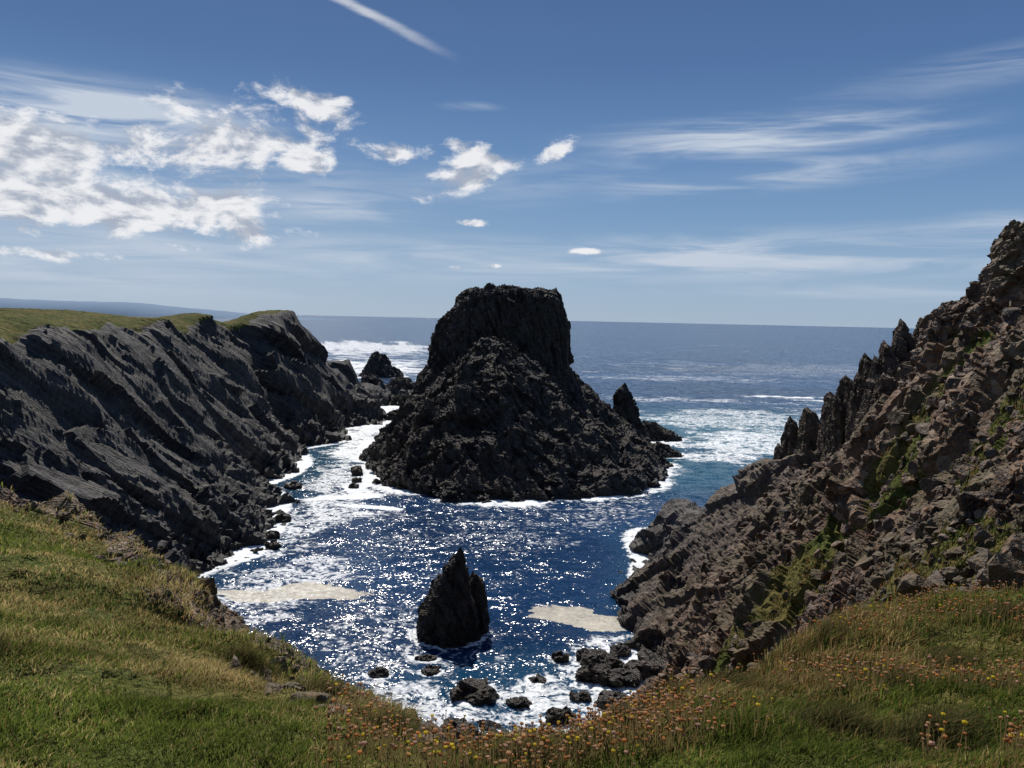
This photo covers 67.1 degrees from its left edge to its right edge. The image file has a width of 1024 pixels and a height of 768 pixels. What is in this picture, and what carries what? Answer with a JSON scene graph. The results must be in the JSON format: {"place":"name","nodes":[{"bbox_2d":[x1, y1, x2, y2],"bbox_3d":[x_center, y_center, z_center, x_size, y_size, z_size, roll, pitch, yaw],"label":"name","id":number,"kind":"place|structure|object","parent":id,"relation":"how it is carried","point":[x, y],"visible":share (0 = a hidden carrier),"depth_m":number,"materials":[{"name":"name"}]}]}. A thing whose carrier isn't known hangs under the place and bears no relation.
{"place":"outdoors","nodes":[
{"label":"outdoors","id":0,"kind":"place"},
{"bbox_2d":[0,298,335,319],"bbox_3d":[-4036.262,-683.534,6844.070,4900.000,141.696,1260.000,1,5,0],"label":"distant hills","id":1,"kind":"structure","parent":0,"point":[131,309],"depth_m":6439.15,"materials":[{"name":"blue"}]},
{"bbox_2d":[0,308,461,731],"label":"sea cliff headland","id":2,"kind":"structure","parent":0,"point":[183,438],"depth_m":139.40,"materials":[{"name":"grey stone"}]},
{"bbox_2d":[2,497,485,751],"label":"loose stones","id":3,"kind":"object","parent":2,"relation":"on","point":[217,613],"visible":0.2,"depth_m":13.84,"materials":[{"name":"grey stone"}]},
{"bbox_2d":[0,534,1023,767],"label":"grassy cliff top","id":4,"kind":"structure","parent":0,"point":[229,616],"depth_m":9.54,"materials":[{"name":"green plant"}]},
{"bbox_2d":[0,482,1023,767],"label":"grass","id":5,"kind":"structure","parent":4,"relation":"on","point":[216,670],"depth_m":8.70,"materials":[{"name":"green plant"}]},
{"bbox_2d":[313,579,1023,767],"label":"thrift flowers","id":6,"kind":"object","parent":4,"relation":"on","point":[649,720],"visible":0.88,"depth_m":7.68,"materials":[{"name":"flower petals"},{"name":"green plant stems and leaves"}]},
{"bbox_2d":[0,0,1023,327],"label":"sky","id":7,"kind":"structure","parent":0,"point":[833,163],"materials":[{"name":"blue"}]},
{"bbox_2d":[129,315,914,732],"bbox_3d":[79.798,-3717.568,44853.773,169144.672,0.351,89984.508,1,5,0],"label":"sea","id":8,"kind":"structure","parent":0,"point":[341,577],"depth_m":145.84,"materials":[{"name":"liquid"}]},
{"bbox_2d":[264,539,280,549],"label":"boulder","id":9,"kind":"object","parent":8,"relation":"in","point":[272,544],"visible":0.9,"depth_m":132.16,"materials":[{"name":"grey stone"}]},
{"bbox_2d":[265,530,279,538],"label":"boulder","id":10,"kind":"object","parent":8,"relation":"in","point":[272,534],"visible":0.79,"depth_m":138.27,"materials":[{"name":"grey stone"}]},
{"bbox_2d":[273,512,291,522],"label":"boulder","id":11,"kind":"object","parent":8,"relation":"in","point":[283,517],"visible":0.84,"depth_m":149.14,"materials":[{"name":"black stone"}]},
{"bbox_2d":[283,480,302,489],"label":"boulder","id":12,"kind":"object","parent":8,"relation":"in","point":[294,485],"visible":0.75,"depth_m":178.08,"materials":[{"name":"black stone"}]},
{"bbox_2d":[348,482,358,487],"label":"boulder","id":13,"kind":"object","parent":8,"relation":"in","point":[353,485],"visible":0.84,"depth_m":180.25,"materials":[{"name":"black stone"}]},
{"bbox_2d":[351,466,362,475],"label":"boulder","id":14,"kind":"object","parent":8,"relation":"in","point":[357,471],"visible":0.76,"depth_m":193.76,"materials":[{"name":"black stone"}]},
{"bbox_2d":[351,477,362,482],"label":"boulder","id":15,"kind":"object","parent":8,"relation":"in","point":[356,479],"visible":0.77,"depth_m":186.01,"materials":[{"name":"black stone"}]},
{"bbox_2d":[359,444,370,460],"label":"sea rock","id":16,"kind":"object","parent":8,"relation":"in","point":[362,457],"visible":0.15,"depth_m":215.50,"materials":[{"name":"black stone"}]},
{"bbox_2d":[360,375,388,388],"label":"sea rock","id":17,"kind":"object","parent":8,"relation":"in","point":[373,379],"visible":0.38,"depth_m":370.22,"materials":[{"name":"black stone"}]},
{"bbox_2d":[368,666,388,677],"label":"boulder","id":18,"kind":"object","parent":8,"relation":"in","point":[379,672],"visible":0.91,"depth_m":86.06,"materials":[{"name":"grey stone"}]},
{"bbox_2d":[357,351,403,377],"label":"sea rock","id":19,"kind":"object","parent":8,"relation":"in","point":[378,364],"visible":0.89,"depth_m":509.95,"materials":[{"name":"black stone"}]},
{"bbox_2d":[383,409,398,420],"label":"sea rock","id":20,"kind":"object","parent":8,"relation":"in","point":[389,416],"visible":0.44,"depth_m":300.18,"materials":[{"name":"black stone"}]},
{"bbox_2d":[388,393,409,405],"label":"sea rock","id":21,"kind":"object","parent":8,"relation":"in","point":[397,399],"visible":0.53,"depth_m":349.54,"materials":[{"name":"black stone"}]},
{"bbox_2d":[386,375,414,389],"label":"sea rock","id":22,"kind":"object","parent":8,"relation":"in","point":[398,382],"visible":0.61,"depth_m":402.88,"materials":[{"name":"black stone"}]},
{"bbox_2d":[414,654,436,660],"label":"boulder","id":23,"kind":"object","parent":8,"relation":"in","point":[427,657],"visible":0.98,"depth_m":90.81,"materials":[{"name":"grey stone"}]},
{"bbox_2d":[421,665,440,675],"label":"boulder","id":24,"kind":"object","parent":8,"relation":"in","point":[430,670],"visible":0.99,"depth_m":87.19,"materials":[{"name":"grey stone"}]},
{"bbox_2d":[416,547,489,648],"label":"sea stack","id":25,"kind":"object","parent":8,"relation":"in","point":[452,611],"visible":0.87,"depth_m":95.74,"materials":[{"name":"black stone"}]},
{"bbox_2d":[440,717,466,732],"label":"boulder","id":26,"kind":"object","parent":8,"relation":"in","point":[456,722],"visible":0.38,"depth_m":75.28,"materials":[{"name":"grey stone"}]},
{"bbox_2d":[439,482,491,502],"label":"sea rock","id":27,"kind":"object","parent":8,"relation":"in","point":[456,493],"visible":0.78,"depth_m":168.94,"materials":[{"name":"black stone"}]},
{"bbox_2d":[449,678,499,705],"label":"boulder","id":28,"kind":"object","parent":8,"relation":"in","point":[475,692],"visible":0.96,"depth_m":81.18,"materials":[{"name":"grey stone"}]},
{"bbox_2d":[365,283,668,502],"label":"sea stack","id":29,"kind":"object","parent":8,"relation":"in","point":[504,402],"visible":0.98,"depth_m":193.72,"materials":[{"name":"black stone"}]},
{"bbox_2d":[505,696,531,708],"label":"boulder","id":30,"kind":"object","parent":8,"relation":"in","point":[520,702],"visible":1,"depth_m":79.92,"materials":[{"name":"grey stone"}]},
{"bbox_2d":[528,673,546,683],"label":"boulder","id":31,"kind":"object","parent":8,"relation":"in","point":[538,678],"visible":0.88,"depth_m":85.65,"materials":[{"name":"grey stone"}]},
{"bbox_2d":[545,706,575,725],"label":"boulder","id":32,"kind":"object","parent":8,"relation":"in","point":[554,715],"visible":0.83,"depth_m":76.97,"materials":[{"name":"grey stone"}]},
{"bbox_2d":[551,650,569,662],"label":"boulder","id":33,"kind":"object","parent":8,"relation":"in","point":[559,656],"visible":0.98,"depth_m":90.73,"materials":[{"name":"grey stone"}]},
{"bbox_2d":[569,690,591,702],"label":"boulder","id":34,"kind":"object","parent":8,"relation":"in","point":[582,696],"visible":0.99,"depth_m":81.64,"materials":[{"name":"grey stone"}]},
{"bbox_2d":[576,647,608,665],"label":"boulder","id":35,"kind":"object","parent":8,"relation":"in","point":[585,656],"visible":0.65,"depth_m":90.53,"materials":[{"name":"grey stone"}]},
{"bbox_2d":[574,663,611,686],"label":"boulder","id":36,"kind":"object","parent":8,"relation":"in","point":[592,673],"visible":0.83,"depth_m":85.88,"materials":[{"name":"grey stone"}]},
{"bbox_2d":[599,653,624,668],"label":"boulder","id":37,"kind":"object","parent":8,"relation":"in","point":[613,660],"visible":0.73,"depth_m":89.31,"materials":[{"name":"grey stone"}]},
{"bbox_2d":[609,642,630,656],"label":"boulder","id":38,"kind":"object","parent":8,"relation":"in","point":[620,649],"visible":0.89,"depth_m":92.96,"materials":[{"name":"grey stone"}]},
{"bbox_2d":[604,668,642,687],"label":"boulder","id":39,"kind":"object","parent":8,"relation":"in","point":[619,677],"visible":0.96,"depth_m":85.17,"materials":[{"name":"grey stone"}]},
{"bbox_2d":[612,383,649,437],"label":"sea rock","id":40,"kind":"object","parent":8,"relation":"in","point":[625,406],"visible":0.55,"depth_m":250.84,"materials":[{"name":"black stone"}]},
{"bbox_2d":[648,451,673,466],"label":"sea rock","id":41,"kind":"object","parent":8,"relation":"in","point":[660,457],"visible":0.22,"depth_m":214.73,"materials":[{"name":"black stone"}]},
{"bbox_2d":[642,420,682,441],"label":"sea rock","id":42,"kind":"object","parent":8,"relation":"in","point":[656,431],"visible":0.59,"depth_m":262.82,"materials":[{"name":"black stone"}]},
{"bbox_2d":[656,441,683,457],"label":"sea rock","id":43,"kind":"object","parent":8,"relation":"in","point":[667,451],"visible":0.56,"depth_m":231.82,"materials":[{"name":"black stone"}]},
{"bbox_2d":[461,288,1023,735],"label":"rocky headland","id":44,"kind":"structure","parent":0,"point":[675,538],"depth_m":52.95,"materials":[{"name":"stone"}]},
{"bbox_2d":[594,689,626,709],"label":"boulder","id":45,"kind":"object","parent":44,"relation":"on","point":[604,696],"visible":0.49,"depth_m":80.61,"materials":[{"name":"grey stone"}]},
{"bbox_2d":[623,657,661,680],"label":"boulder","id":46,"kind":"object","parent":44,"relation":"on","point":[648,667],"visible":0.72,"depth_m":87.00,"materials":[{"name":"grey stone"}]},
{"bbox_2d":[635,637,655,650],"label":"boulder","id":47,"kind":"object","parent":44,"relation":"on","point":[648,643],"visible":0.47,"depth_m":94.00,"materials":[{"name":"black stone"}]},
{"bbox_2d":[642,676,653,686],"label":"boulder","id":48,"kind":"object","parent":44,"relation":"on","point":[646,681],"visible":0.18,"depth_m":83.25,"materials":[{"name":"grey stone"}]},
{"bbox_2d":[651,300,1023,684],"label":"scree stones","id":49,"kind":"object","parent":44,"relation":"on","point":[985,566],"visible":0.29,"depth_m":38.93,"materials":[{"name":"stone"}]},
{"bbox_2d":[773,317,922,461],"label":"rock pinnacles","id":50,"kind":"object","parent":44,"relation":"on","point":[847,406],"visible":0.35,"depth_m":92.63,"materials":[{"name":"grey stone"}]},
{"bbox_2d":[701,333,1023,676],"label":"ledge grass","id":51,"kind":"structure","parent":44,"relation":"on","point":[971,473],"depth_m":34.74,"materials":[{"name":"green plant"}]},
{"bbox_2d":[895,219,1023,389],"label":"summit crag","id":52,"kind":"structure","parent":44,"relation":"on","point":[993,291],"depth_m":48.23,"materials":[{"name":"grey stone"}]}
]}

